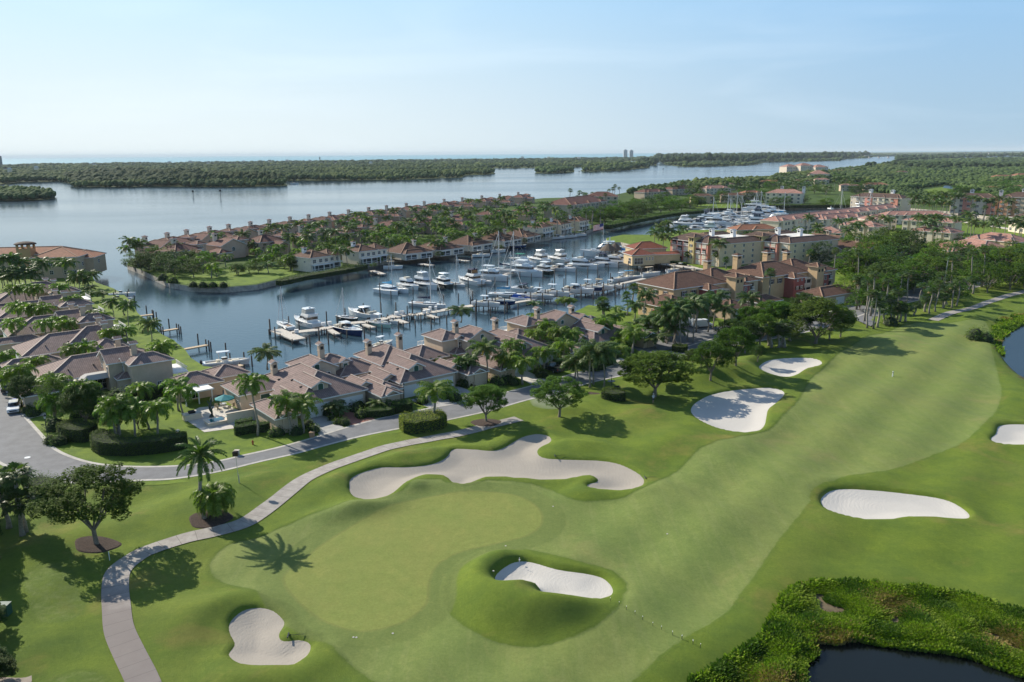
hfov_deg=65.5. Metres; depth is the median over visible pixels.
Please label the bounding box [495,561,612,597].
sand bunker
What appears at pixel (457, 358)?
coconut palm
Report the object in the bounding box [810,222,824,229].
coconut palm
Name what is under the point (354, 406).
shrub
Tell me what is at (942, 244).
salmon roofed villa
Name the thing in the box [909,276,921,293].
tall fan palm
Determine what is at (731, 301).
carport building
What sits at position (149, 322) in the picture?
coconut palm
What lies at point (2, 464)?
kerb
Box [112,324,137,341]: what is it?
queen palm
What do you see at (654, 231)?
coconut palm
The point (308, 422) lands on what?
shrub
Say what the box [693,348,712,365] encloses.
broadleaf tree
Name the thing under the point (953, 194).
coconut palm
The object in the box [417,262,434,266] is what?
dock
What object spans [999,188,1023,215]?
tower apartments
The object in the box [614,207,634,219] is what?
broadleaf tree
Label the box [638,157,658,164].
mangroves
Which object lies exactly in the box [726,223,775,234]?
garden building
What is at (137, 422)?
broadleaf tree
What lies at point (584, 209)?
fan palm
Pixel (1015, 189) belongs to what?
broadleaf tree
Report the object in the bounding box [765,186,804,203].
cream apartments
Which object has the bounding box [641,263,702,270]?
boardwalk
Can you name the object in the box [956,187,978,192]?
broadleaf tree
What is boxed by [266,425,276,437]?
shrub
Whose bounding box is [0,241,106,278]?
apartment block
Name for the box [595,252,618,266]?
motor cruiser
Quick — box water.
[0,150,1020,396]
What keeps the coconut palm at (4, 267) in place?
on the ground at (228, 437)
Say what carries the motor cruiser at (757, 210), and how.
on the water
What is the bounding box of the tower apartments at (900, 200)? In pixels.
[850,189,910,210]
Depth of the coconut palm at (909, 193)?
559.50 m
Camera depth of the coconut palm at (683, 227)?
424.02 m
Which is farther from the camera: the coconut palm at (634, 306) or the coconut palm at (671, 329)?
the coconut palm at (634, 306)
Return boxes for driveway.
[309,415,343,434]
[342,409,374,425]
[411,386,472,407]
[515,371,545,385]
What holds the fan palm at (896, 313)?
on the golf course
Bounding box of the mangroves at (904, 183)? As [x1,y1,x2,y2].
[832,157,1023,199]
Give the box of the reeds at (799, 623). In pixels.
[687,576,1023,681]
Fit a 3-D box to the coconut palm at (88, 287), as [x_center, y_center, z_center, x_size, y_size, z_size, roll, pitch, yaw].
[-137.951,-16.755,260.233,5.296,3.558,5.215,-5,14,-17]
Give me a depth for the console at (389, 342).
194.64 m
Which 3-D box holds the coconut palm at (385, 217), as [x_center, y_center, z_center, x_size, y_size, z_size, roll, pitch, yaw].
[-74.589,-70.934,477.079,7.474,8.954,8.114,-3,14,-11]
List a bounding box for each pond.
[807,642,1023,681]
[1000,325,1023,376]
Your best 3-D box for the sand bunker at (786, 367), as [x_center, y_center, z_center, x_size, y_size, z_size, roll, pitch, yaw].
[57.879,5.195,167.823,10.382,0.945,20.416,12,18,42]
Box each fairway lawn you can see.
[695,203,751,207]
[924,187,951,194]
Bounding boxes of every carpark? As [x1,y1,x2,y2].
[634,325,734,352]
[857,303,886,325]
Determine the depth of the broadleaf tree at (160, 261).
302.06 m
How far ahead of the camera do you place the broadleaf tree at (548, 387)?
133.66 m
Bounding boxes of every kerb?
[0,271,995,466]
[0,284,987,482]
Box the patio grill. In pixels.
[181,410,201,421]
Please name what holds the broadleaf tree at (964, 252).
on the ground at (228, 437)
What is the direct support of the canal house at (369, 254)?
on the mainland
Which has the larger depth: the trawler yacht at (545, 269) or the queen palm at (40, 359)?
the trawler yacht at (545, 269)
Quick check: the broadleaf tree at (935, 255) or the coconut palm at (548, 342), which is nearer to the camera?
the coconut palm at (548, 342)
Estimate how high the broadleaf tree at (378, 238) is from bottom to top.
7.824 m
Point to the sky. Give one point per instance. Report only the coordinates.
(79, 78)
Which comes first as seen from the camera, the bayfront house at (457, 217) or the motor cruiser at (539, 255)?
the motor cruiser at (539, 255)
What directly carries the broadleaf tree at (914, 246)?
on the ground at (228, 437)
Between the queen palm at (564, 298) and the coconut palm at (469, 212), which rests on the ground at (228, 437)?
the queen palm at (564, 298)
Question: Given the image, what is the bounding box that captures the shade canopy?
[77,371,108,380]
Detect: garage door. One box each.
[306,401,329,417]
[339,394,362,409]
[404,384,424,397]
[433,376,452,385]
[515,362,531,372]
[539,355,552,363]
[836,296,844,303]
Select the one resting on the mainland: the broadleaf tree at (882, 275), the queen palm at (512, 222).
the queen palm at (512, 222)
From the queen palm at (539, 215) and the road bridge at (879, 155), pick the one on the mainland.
the queen palm at (539, 215)
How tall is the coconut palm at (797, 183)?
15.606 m
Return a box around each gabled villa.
[811,230,843,238]
[834,237,876,260]
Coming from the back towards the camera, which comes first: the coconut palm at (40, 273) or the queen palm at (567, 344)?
the coconut palm at (40, 273)
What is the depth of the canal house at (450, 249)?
355.80 m
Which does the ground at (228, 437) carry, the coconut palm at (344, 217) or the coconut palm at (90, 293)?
the coconut palm at (90, 293)
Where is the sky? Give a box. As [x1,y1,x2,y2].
[0,0,1023,157]
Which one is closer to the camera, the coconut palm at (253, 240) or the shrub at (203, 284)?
the shrub at (203, 284)
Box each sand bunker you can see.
[229,608,310,664]
[349,434,643,498]
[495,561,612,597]
[691,388,783,431]
[759,358,821,376]
[821,489,969,518]
[991,424,1023,443]
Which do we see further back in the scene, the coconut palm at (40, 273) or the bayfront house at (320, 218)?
the bayfront house at (320, 218)
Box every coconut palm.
[0,252,21,283]
[0,255,13,285]
[0,265,16,287]
[0,271,21,284]
[5,267,27,283]
[10,257,32,281]
[11,268,37,283]
[19,264,38,281]
[25,269,43,281]
[30,256,51,276]
[49,257,69,282]
[55,257,79,285]
[65,273,80,285]
[66,269,90,291]
[76,276,93,291]
[80,284,98,291]
[81,291,97,300]
[84,269,102,284]
[94,290,109,298]
[100,296,122,316]
[116,245,136,261]
[117,298,139,324]
[118,236,138,265]
[127,241,147,252]
[133,238,148,252]
[135,316,161,341]
[199,250,217,259]
[208,230,226,238]
[233,229,250,237]
[247,239,256,248]
[247,343,282,369]
[258,260,277,272]
[260,227,274,234]
[264,222,279,229]
[278,224,290,232]
[280,231,298,252]
[288,219,304,232]
[299,228,315,236]
[300,222,318,248]
[300,231,315,245]
[311,221,323,226]
[316,220,330,227]
[316,228,334,241]
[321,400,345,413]
[326,228,344,247]
[327,403,350,415]
[330,246,346,266]
[334,219,348,233]
[337,214,352,221]
[340,232,356,245]
[340,246,353,264]
[341,224,357,242]
[344,222,359,238]
[350,211,362,218]
[355,229,369,237]
[359,215,373,228]
[365,398,390,406]
[372,223,385,238]
[373,399,391,406]
[374,209,384,221]
[380,237,397,270]
[381,215,392,220]
[387,207,400,220]
[389,221,403,231]
[399,217,413,223]
[405,220,419,226]
[405,226,419,236]
[408,206,419,211]
[410,212,423,235]
[415,217,428,235]
[419,208,432,233]
[426,239,441,256]
[428,203,439,214]
[429,221,444,237]
[432,217,444,221]
[433,239,447,246]
[435,380,454,390]
[436,204,447,212]
[437,221,449,236]
[438,211,451,233]
[443,217,456,223]
[445,233,457,240]
[445,304,474,322]
[450,222,460,229]
[452,353,472,369]
[455,356,479,369]
[456,354,478,367]
[458,212,470,230]
[463,198,474,210]
[463,209,476,215]
[465,337,501,380]
[469,233,481,240]
[481,228,493,236]
[482,214,495,228]
[483,205,494,214]
[489,208,500,217]
[489,225,501,234]
[498,203,509,208]
[499,210,510,216]
[500,216,510,230]
[505,212,516,230]
[506,225,518,236]
[514,206,524,226]
[516,220,529,245]
[519,206,531,219]
[523,200,531,205]
[527,300,543,305]
[529,222,542,241]
[530,207,540,213]
[537,205,548,211]
[543,201,553,218]
[544,341,562,355]
[549,206,560,214]
[555,355,588,377]
[560,348,591,380]
[569,345,611,384]
[574,338,617,387]
[585,342,619,387]
[622,298,647,318]
[628,319,650,328]
[631,286,658,314]
[633,314,663,329]
[643,333,673,347]
[644,327,657,339]
[646,227,664,241]
[646,311,664,332]
[651,223,665,240]
[652,311,680,342]
[653,301,681,343]
[655,232,674,243]
[656,296,688,341]
[657,323,689,342]
[660,314,687,338]
[663,220,673,227]
[664,227,678,236]
[664,302,696,342]
[665,307,693,343]
[675,230,685,234]
[676,225,690,231]
[677,295,701,340]
[678,294,708,341]
[684,292,712,328]
[695,300,715,331]
[704,294,722,331]
[706,289,730,328]
[707,238,729,248]
[710,301,736,323]
[736,291,761,313]
[791,226,805,232]
[793,181,802,189]
[802,213,816,233]
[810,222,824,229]
[813,227,827,233]
[831,218,844,225]
[840,226,854,233]
[844,217,856,221]
[848,222,864,232]
[854,221,867,236]
[865,215,878,220]
[877,214,892,225]
[883,215,895,228]
[905,191,915,208]
[908,199,919,205]
[910,192,922,209]
[911,212,926,226]
[915,214,928,225]
[916,220,933,227]
[917,199,930,204]
[925,218,941,225]
[927,213,943,219]
[928,225,944,241]
[929,194,941,208]
[930,200,943,208]
[938,190,950,212]
[938,216,949,225]
[940,198,952,212]
[948,192,961,213]
[948,213,964,226]
[960,210,978,234]
[961,217,980,236]
[965,194,977,211]
[965,221,981,234]
[969,196,983,216]
[978,220,991,233]
[981,197,993,212]
[985,217,1004,231]
[986,221,1004,231]
[987,199,999,216]
[992,194,1006,216]
[998,217,1015,232]
[1000,197,1017,216]
[1012,217,1023,234]
[1012,222,1023,236]
[1015,215,1023,235]
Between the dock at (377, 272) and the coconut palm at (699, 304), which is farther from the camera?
the dock at (377, 272)
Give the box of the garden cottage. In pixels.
[163,364,250,406]
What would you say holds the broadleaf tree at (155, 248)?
on the mainland
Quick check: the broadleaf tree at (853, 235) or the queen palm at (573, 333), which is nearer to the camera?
the queen palm at (573, 333)
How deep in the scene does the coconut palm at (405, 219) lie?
439.33 m
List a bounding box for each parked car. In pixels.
[0,384,26,393]
[6,399,20,413]
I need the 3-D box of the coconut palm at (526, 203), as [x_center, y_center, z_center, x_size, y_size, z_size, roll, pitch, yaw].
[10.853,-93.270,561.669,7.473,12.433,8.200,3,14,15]
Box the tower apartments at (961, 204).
[949,189,1003,214]
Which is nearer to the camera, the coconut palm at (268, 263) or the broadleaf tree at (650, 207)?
the coconut palm at (268, 263)
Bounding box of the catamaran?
[373,258,407,294]
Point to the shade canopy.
(97, 375)
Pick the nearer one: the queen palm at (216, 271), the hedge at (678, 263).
the queen palm at (216, 271)
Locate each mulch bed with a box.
[75,536,121,552]
[189,510,232,528]
[471,419,501,426]
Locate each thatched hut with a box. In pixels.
[600,243,616,253]
[611,243,621,253]
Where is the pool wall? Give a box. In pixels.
[226,409,253,423]
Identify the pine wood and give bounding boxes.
[0,156,627,166]
[62,166,284,185]
[653,150,870,162]
[865,160,1023,167]
[894,152,1023,160]
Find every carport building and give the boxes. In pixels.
[707,299,750,319]
[746,294,783,308]
[796,284,856,303]
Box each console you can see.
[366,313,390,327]
[372,335,392,346]
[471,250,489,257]
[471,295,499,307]
[486,292,515,304]
[510,244,525,247]
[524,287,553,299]
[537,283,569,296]
[565,232,576,237]
[572,230,586,236]
[579,279,602,290]
[587,278,613,289]
[600,279,622,288]
[611,272,628,281]
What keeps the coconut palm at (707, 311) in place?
on the ground at (228, 437)
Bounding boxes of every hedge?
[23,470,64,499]
[56,417,97,442]
[89,428,187,456]
[124,385,169,400]
[233,419,269,435]
[234,417,252,425]
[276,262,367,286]
[365,405,394,417]
[391,398,412,413]
[398,407,447,433]
[600,386,626,401]
[604,209,703,228]
[670,260,686,264]
[672,343,687,352]
[740,203,849,207]
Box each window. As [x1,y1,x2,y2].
[93,378,106,388]
[260,392,271,398]
[317,383,323,389]
[634,258,642,263]
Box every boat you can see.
[200,350,249,366]
[331,320,361,335]
[348,305,378,318]
[382,261,402,269]
[505,283,535,292]
[510,294,535,302]
[551,263,575,271]
[552,234,565,239]
[561,283,593,293]
[588,258,604,266]
[622,270,641,279]
[640,266,660,276]
[665,264,681,272]
[690,225,703,229]
[692,216,705,221]
[716,224,726,228]
[730,217,743,222]
[736,221,757,224]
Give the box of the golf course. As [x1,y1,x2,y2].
[0,279,1023,681]
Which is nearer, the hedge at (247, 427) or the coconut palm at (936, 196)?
the hedge at (247, 427)
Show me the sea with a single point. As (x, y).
(172, 159)
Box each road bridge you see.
[865,155,895,157]
[957,151,1023,153]
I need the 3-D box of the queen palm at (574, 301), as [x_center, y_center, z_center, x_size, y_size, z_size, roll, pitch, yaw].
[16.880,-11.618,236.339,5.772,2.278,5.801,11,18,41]
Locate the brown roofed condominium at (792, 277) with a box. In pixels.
[636,250,837,316]
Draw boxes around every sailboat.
[277,287,294,329]
[335,288,357,320]
[408,257,445,307]
[448,254,464,286]
[476,252,491,283]
[487,231,512,272]
[488,251,524,296]
[502,231,521,267]
[720,200,738,223]
[733,196,748,218]
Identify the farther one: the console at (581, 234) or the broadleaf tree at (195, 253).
the console at (581, 234)
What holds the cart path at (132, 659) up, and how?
on the golf course
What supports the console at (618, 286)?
on the boat lift
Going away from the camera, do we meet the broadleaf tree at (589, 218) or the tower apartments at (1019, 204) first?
the broadleaf tree at (589, 218)
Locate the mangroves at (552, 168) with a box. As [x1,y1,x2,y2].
[535,165,573,172]
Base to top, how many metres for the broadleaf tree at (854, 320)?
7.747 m
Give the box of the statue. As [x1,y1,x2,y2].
[207,399,213,417]
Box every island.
[0,156,886,186]
[0,197,54,200]
[536,170,574,173]
[581,166,649,171]
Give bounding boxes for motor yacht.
[580,238,624,256]
[742,197,775,210]
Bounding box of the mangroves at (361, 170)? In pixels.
[0,152,1006,186]
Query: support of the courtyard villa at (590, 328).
on the ground at (228, 437)
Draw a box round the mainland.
[127,157,1009,292]
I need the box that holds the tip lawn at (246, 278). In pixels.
[146,267,298,285]
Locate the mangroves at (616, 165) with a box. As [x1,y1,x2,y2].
[581,161,650,170]
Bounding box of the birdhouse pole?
[232,451,239,482]
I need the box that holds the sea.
[2,150,1023,163]
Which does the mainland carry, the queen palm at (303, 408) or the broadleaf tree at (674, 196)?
the broadleaf tree at (674, 196)
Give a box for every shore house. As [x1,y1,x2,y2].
[634,188,665,198]
[666,185,694,195]
[690,193,713,202]
[698,185,730,194]
[720,193,745,202]
[738,190,762,199]
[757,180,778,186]
[813,178,829,183]
[839,183,859,190]
[862,182,887,189]
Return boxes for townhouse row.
[759,203,900,231]
[812,226,844,236]
[815,212,862,228]
[838,220,887,238]
[858,214,897,229]
[879,210,949,223]
[902,217,961,231]
[910,225,964,243]
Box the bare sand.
[0,675,31,681]
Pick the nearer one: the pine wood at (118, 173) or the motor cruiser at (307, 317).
the motor cruiser at (307, 317)
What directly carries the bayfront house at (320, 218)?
on the mainland
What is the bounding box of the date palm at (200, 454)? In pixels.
[174,435,226,518]
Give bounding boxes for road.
[0,268,1011,481]
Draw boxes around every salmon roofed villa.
[924,241,974,260]
[953,238,1005,247]
[966,232,1023,249]
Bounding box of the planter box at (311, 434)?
[309,431,314,437]
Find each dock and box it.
[124,310,154,317]
[160,323,179,334]
[176,339,209,349]
[268,304,478,344]
[369,269,386,276]
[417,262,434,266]
[454,259,470,262]
[477,277,646,307]
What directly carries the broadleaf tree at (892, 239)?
on the ground at (228, 437)
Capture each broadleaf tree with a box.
[0,602,7,622]
[0,646,13,670]
[0,653,18,678]
[5,374,39,399]
[23,461,145,544]
[31,376,65,415]
[57,383,107,419]
[94,403,136,435]
[120,251,143,270]
[124,398,149,428]
[127,252,150,272]
[137,251,156,269]
[142,244,166,261]
[149,252,176,272]
[152,253,172,269]
[161,249,183,265]
[161,259,183,276]
[175,255,192,268]
[176,249,196,264]
[178,257,204,277]
[187,249,204,266]
[192,250,217,268]
[229,262,245,274]
[242,261,257,272]
[251,262,263,272]
[258,251,276,261]
[282,258,295,269]
[337,240,350,247]
[373,234,387,245]
[416,237,429,245]
[425,234,435,240]
[450,230,465,240]
[456,384,508,420]
[529,375,588,416]
[579,206,598,218]
[581,210,599,223]
[593,207,615,222]
[601,206,625,220]
[609,200,625,209]
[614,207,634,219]
[617,202,635,213]
[617,350,706,397]
[628,202,644,210]
[629,203,646,213]
[635,203,654,214]
[638,196,656,207]
[648,195,664,205]
[652,201,669,212]
[659,199,681,210]
[663,195,681,204]
[676,202,687,209]
[682,194,698,203]
[682,197,698,208]
[683,348,695,365]
[684,185,702,193]
[689,339,737,380]
[691,196,706,206]
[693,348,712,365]
[712,192,727,203]
[713,317,742,335]
[713,325,757,365]
[717,345,734,360]
[732,319,764,352]
[733,306,767,323]
[734,197,748,205]
[741,190,756,202]
[741,312,776,344]
[749,344,766,361]
[755,192,765,202]
[757,299,784,323]
[762,180,779,189]
[762,301,796,334]
[764,186,775,192]
[767,196,781,203]
[780,196,790,202]
[782,304,814,326]
[787,295,852,343]
[790,292,824,315]
[807,185,819,192]
[810,240,837,263]
[811,304,850,339]
[817,185,835,192]
[823,197,835,203]
[829,307,858,336]
[830,250,875,270]
[831,246,883,281]
[833,272,866,294]
[834,244,871,262]
[837,251,882,276]
[838,234,855,241]
[845,229,864,240]
[845,287,871,309]
[847,182,864,191]
[848,277,872,298]
[850,185,864,193]
[853,256,886,274]
[854,273,890,290]
[855,232,893,255]
[858,179,874,186]
[858,290,884,307]
[859,263,895,279]
[860,240,887,259]
[861,183,872,190]
[862,261,907,287]
[867,227,892,241]
[869,276,907,301]
[870,246,902,269]
[873,226,909,248]
[877,241,915,264]
[877,272,909,294]
[880,234,909,252]
[882,261,912,281]
[888,265,925,288]
[889,229,927,255]
[894,229,915,243]
[894,257,940,289]
[902,227,927,250]
[905,252,938,271]
[908,254,941,279]
[913,244,951,258]
[913,255,950,271]
[921,250,948,268]
[923,280,946,299]
[925,238,949,252]
[926,190,940,198]
[926,256,967,279]
[932,268,964,291]
[936,240,978,263]
[945,246,981,270]
[947,281,972,300]
[948,185,974,192]
[954,233,968,239]
[954,269,980,287]
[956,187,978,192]
[957,244,986,256]
[963,249,1010,276]
[964,245,1006,272]
[967,256,1006,286]
[970,264,1005,292]
[978,247,1023,270]
[982,262,1012,284]
[997,180,1019,184]
[997,243,1023,255]
[997,261,1023,289]
[1002,247,1023,264]
[1003,187,1020,194]
[1003,239,1020,248]
[1004,261,1023,282]
[1006,254,1023,272]
[1012,265,1023,287]
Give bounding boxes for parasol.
[215,395,233,408]
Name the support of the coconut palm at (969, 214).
on the ground at (228, 437)
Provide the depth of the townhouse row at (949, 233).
383.78 m
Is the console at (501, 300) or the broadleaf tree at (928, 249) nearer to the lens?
the console at (501, 300)
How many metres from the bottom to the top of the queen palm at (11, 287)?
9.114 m
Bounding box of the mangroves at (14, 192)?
[0,184,55,200]
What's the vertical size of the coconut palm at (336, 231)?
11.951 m
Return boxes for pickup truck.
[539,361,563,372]
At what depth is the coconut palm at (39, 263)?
278.37 m
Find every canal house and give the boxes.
[292,246,341,271]
[342,241,387,264]
[387,239,432,259]
[420,236,464,256]
[450,232,493,251]
[479,228,521,246]
[506,226,541,242]
[526,220,555,237]
[545,217,573,234]
[566,214,590,230]
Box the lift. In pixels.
[476,297,495,312]
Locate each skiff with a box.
[107,290,135,296]
[385,316,397,324]
[489,248,505,252]
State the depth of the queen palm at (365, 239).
370.62 m
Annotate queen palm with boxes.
[0,317,27,334]
[0,349,20,367]
[0,362,38,380]
[0,368,24,389]
[2,300,26,317]
[3,284,25,299]
[12,283,32,300]
[14,302,35,317]
[18,283,42,299]
[20,355,50,373]
[23,284,47,299]
[25,301,45,314]
[30,303,56,315]
[31,318,55,333]
[35,371,65,385]
[36,372,73,389]
[36,393,63,416]
[48,283,70,293]
[48,315,69,331]
[53,317,79,331]
[57,342,82,356]
[60,293,84,301]
[62,378,101,420]
[62,392,99,415]
[71,338,102,353]
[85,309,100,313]
[92,402,129,435]
[94,392,138,435]
[97,326,123,339]
[99,310,113,315]
[111,396,149,436]
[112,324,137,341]
[125,381,155,401]
[135,405,165,429]
[139,397,173,433]
[144,347,172,355]
[145,339,175,353]
[158,376,189,410]
[163,381,199,412]
[189,481,236,517]
[193,255,210,272]
[200,262,218,277]
[208,268,225,276]
[217,252,233,266]
[226,263,244,273]
[231,372,269,435]
[248,257,262,265]
[249,247,262,257]
[258,253,273,260]
[265,245,279,253]
[266,389,303,434]
[272,244,287,258]
[280,254,295,270]
[284,392,323,432]
[289,237,300,247]
[292,248,301,253]
[297,239,309,245]
[313,241,327,246]
[315,245,329,250]
[317,234,330,242]
[330,238,345,244]
[360,237,373,243]
[363,229,374,243]
[369,232,382,243]
[375,226,386,233]
[380,229,393,234]
[386,233,398,246]
[397,235,411,243]
[414,379,458,412]
[430,226,441,236]
[437,228,450,236]
[444,229,455,234]
[462,220,475,228]
[468,215,478,224]
[473,222,485,231]
[474,227,486,235]
[491,350,524,371]
[500,337,525,352]
[507,219,517,225]
[509,355,540,384]
[523,328,546,340]
[524,345,559,367]
[534,213,544,221]
[534,318,557,335]
[537,218,547,222]
[541,333,557,341]
[546,325,569,338]
[551,337,577,368]
[555,296,573,305]
[559,328,583,341]
[563,298,577,304]
[592,314,616,329]
[603,341,631,365]
[606,313,624,322]
[609,305,625,312]
[609,336,632,353]
[613,328,635,346]
[619,327,647,352]
[620,322,642,352]
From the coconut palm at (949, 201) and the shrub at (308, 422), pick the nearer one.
the shrub at (308, 422)
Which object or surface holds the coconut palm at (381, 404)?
on the ground at (228, 437)
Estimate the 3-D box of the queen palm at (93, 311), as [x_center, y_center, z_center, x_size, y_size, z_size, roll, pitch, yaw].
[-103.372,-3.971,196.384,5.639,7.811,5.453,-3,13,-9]
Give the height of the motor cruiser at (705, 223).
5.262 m
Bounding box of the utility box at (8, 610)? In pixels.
[0,601,12,616]
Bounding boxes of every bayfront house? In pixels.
[135,235,177,255]
[155,237,207,265]
[163,232,196,242]
[183,229,211,242]
[206,232,248,260]
[207,226,237,238]
[226,224,257,238]
[248,221,279,235]
[248,229,290,254]
[267,219,294,236]
[287,216,312,232]
[292,224,328,249]
[307,214,331,229]
[326,211,352,228]
[330,221,370,243]
[347,209,369,224]
[366,207,391,222]
[369,217,399,239]
[385,205,406,220]
[402,203,426,217]
[403,216,437,233]
[422,201,441,214]
[439,199,462,211]
[446,210,472,230]
[459,197,478,209]
[474,208,505,224]
[479,195,498,207]
[496,194,514,205]
[511,203,536,220]
[514,192,534,202]
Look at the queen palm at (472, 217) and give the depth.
472.87 m
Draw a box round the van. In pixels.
[690,318,712,327]
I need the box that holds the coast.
[870,152,1023,153]
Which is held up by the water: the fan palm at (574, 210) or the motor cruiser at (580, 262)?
the motor cruiser at (580, 262)
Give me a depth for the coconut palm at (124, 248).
329.52 m
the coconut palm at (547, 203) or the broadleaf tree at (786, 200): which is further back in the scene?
the broadleaf tree at (786, 200)
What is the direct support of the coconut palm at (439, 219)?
on the mainland
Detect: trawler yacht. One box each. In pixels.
[432,272,453,288]
[479,260,508,280]
[509,259,541,276]
[511,253,535,266]
[533,261,553,274]
[702,208,730,226]
[720,211,732,217]
[774,206,786,214]
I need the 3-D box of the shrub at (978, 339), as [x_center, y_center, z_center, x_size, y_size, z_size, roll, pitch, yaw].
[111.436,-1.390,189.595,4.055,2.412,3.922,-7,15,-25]
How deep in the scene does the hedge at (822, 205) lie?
634.42 m
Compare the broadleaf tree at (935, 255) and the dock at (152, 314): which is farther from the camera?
the broadleaf tree at (935, 255)
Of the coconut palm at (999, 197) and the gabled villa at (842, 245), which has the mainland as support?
the coconut palm at (999, 197)
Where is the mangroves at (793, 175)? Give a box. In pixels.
[626,163,907,193]
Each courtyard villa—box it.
[0,277,90,307]
[0,288,104,334]
[0,301,127,353]
[0,315,128,376]
[20,335,187,406]
[220,341,403,432]
[336,332,489,405]
[417,317,580,378]
[503,304,658,347]
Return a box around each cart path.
[101,417,523,681]
[928,290,1023,320]
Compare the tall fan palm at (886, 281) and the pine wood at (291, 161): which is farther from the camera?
the pine wood at (291, 161)
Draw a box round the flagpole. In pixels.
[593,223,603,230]
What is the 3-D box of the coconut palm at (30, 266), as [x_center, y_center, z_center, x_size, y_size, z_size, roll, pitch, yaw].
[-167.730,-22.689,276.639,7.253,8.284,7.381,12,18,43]
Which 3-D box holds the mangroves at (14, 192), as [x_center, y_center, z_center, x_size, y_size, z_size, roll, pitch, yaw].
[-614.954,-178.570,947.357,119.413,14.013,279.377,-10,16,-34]
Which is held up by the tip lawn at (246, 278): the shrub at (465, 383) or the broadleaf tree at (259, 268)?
the broadleaf tree at (259, 268)
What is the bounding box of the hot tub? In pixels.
[203,415,226,426]
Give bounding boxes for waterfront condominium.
[779,164,796,172]
[795,163,813,170]
[807,170,829,175]
[811,164,827,170]
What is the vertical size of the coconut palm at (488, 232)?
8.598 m
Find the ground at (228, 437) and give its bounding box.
[0,217,1023,466]
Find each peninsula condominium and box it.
[544,195,606,218]
[589,191,618,206]
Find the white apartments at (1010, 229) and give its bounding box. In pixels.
[1008,213,1023,233]
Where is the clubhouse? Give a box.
[622,241,680,265]
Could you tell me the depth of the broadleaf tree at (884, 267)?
248.00 m
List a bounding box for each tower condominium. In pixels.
[669,228,761,266]
[744,227,839,262]
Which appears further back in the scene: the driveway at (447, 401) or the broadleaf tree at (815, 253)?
the broadleaf tree at (815, 253)
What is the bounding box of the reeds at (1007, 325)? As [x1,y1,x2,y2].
[990,313,1023,354]
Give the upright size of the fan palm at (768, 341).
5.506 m
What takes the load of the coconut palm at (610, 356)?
on the golf course
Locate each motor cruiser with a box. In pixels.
[294,306,323,328]
[396,276,418,289]
[413,270,436,289]
[458,268,484,285]
[527,249,552,263]
[547,248,570,262]
[567,256,598,269]
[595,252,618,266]
[607,254,629,265]
[670,214,692,226]
[690,218,704,228]
[697,210,720,218]
[700,221,725,229]
[704,220,719,226]
[723,215,734,225]
[725,209,741,217]
[748,207,770,217]
[748,213,762,223]
[753,204,779,209]
[761,208,774,214]
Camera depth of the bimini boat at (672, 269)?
312.90 m
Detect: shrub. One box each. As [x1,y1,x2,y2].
[17,404,32,413]
[24,407,42,416]
[31,403,45,412]
[41,414,64,432]
[42,432,57,445]
[47,433,57,446]
[51,432,71,446]
[65,410,81,418]
[85,409,99,419]
[107,386,126,397]
[155,273,168,280]
[165,274,179,282]
[188,280,198,287]
[197,279,207,287]
[207,279,217,287]
[218,280,229,287]
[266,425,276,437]
[274,424,286,436]
[288,422,302,435]
[300,417,316,428]
[305,423,320,432]
[322,408,331,415]
[327,412,339,420]
[330,417,341,424]
[338,415,350,425]
[346,400,364,412]
[353,405,368,419]
[356,398,365,407]
[414,395,428,404]
[448,389,461,402]
[456,379,462,386]
[460,376,475,387]
[487,374,499,384]
[495,375,509,385]
[502,372,515,384]
[510,375,520,385]
[534,368,548,378]
[535,368,548,378]
[586,360,600,371]
[598,361,607,370]
[880,313,899,326]
[963,324,986,339]
[970,330,983,340]
[977,330,995,341]
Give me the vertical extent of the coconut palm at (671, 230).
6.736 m
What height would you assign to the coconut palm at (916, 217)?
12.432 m
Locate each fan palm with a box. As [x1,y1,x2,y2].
[0,461,38,532]
[0,469,20,528]
[0,487,35,536]
[554,214,559,233]
[561,218,568,235]
[571,209,577,234]
[582,208,588,232]
[590,208,595,229]
[594,296,609,314]
[595,302,612,316]
[620,291,631,315]
[627,283,638,309]
[723,256,729,268]
[762,325,776,345]
[763,322,781,347]
[764,267,776,294]
[774,324,788,347]
[774,329,792,346]
[777,318,797,347]
[788,330,801,340]
[806,248,813,262]
[832,247,839,267]
[852,274,864,308]
[853,249,863,288]
[855,276,864,309]
[861,276,874,320]
[863,289,877,327]
[867,271,881,315]
[868,281,880,313]
[870,291,882,328]
[870,297,887,327]
[876,303,893,322]
[881,277,893,295]
[881,295,899,316]
[887,307,900,317]
[889,287,906,318]
[892,301,905,321]
[896,272,907,287]
[900,302,915,321]
[902,269,915,302]
[908,302,923,314]
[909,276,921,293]
[915,282,928,303]
[919,293,934,311]
[926,285,939,313]
[933,280,945,311]
[935,293,952,307]
[940,287,950,306]
[941,285,957,304]
[946,255,958,281]
[948,282,960,307]
[953,276,963,305]
[965,276,981,293]
[967,249,978,290]
[980,247,990,286]
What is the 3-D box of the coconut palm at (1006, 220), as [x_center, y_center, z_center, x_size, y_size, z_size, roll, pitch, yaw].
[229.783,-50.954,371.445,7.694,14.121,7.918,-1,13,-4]
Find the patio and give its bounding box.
[188,405,239,431]
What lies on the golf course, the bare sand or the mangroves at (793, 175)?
the bare sand
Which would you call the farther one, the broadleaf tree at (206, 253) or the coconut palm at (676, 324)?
the broadleaf tree at (206, 253)
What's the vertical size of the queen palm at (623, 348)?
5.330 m

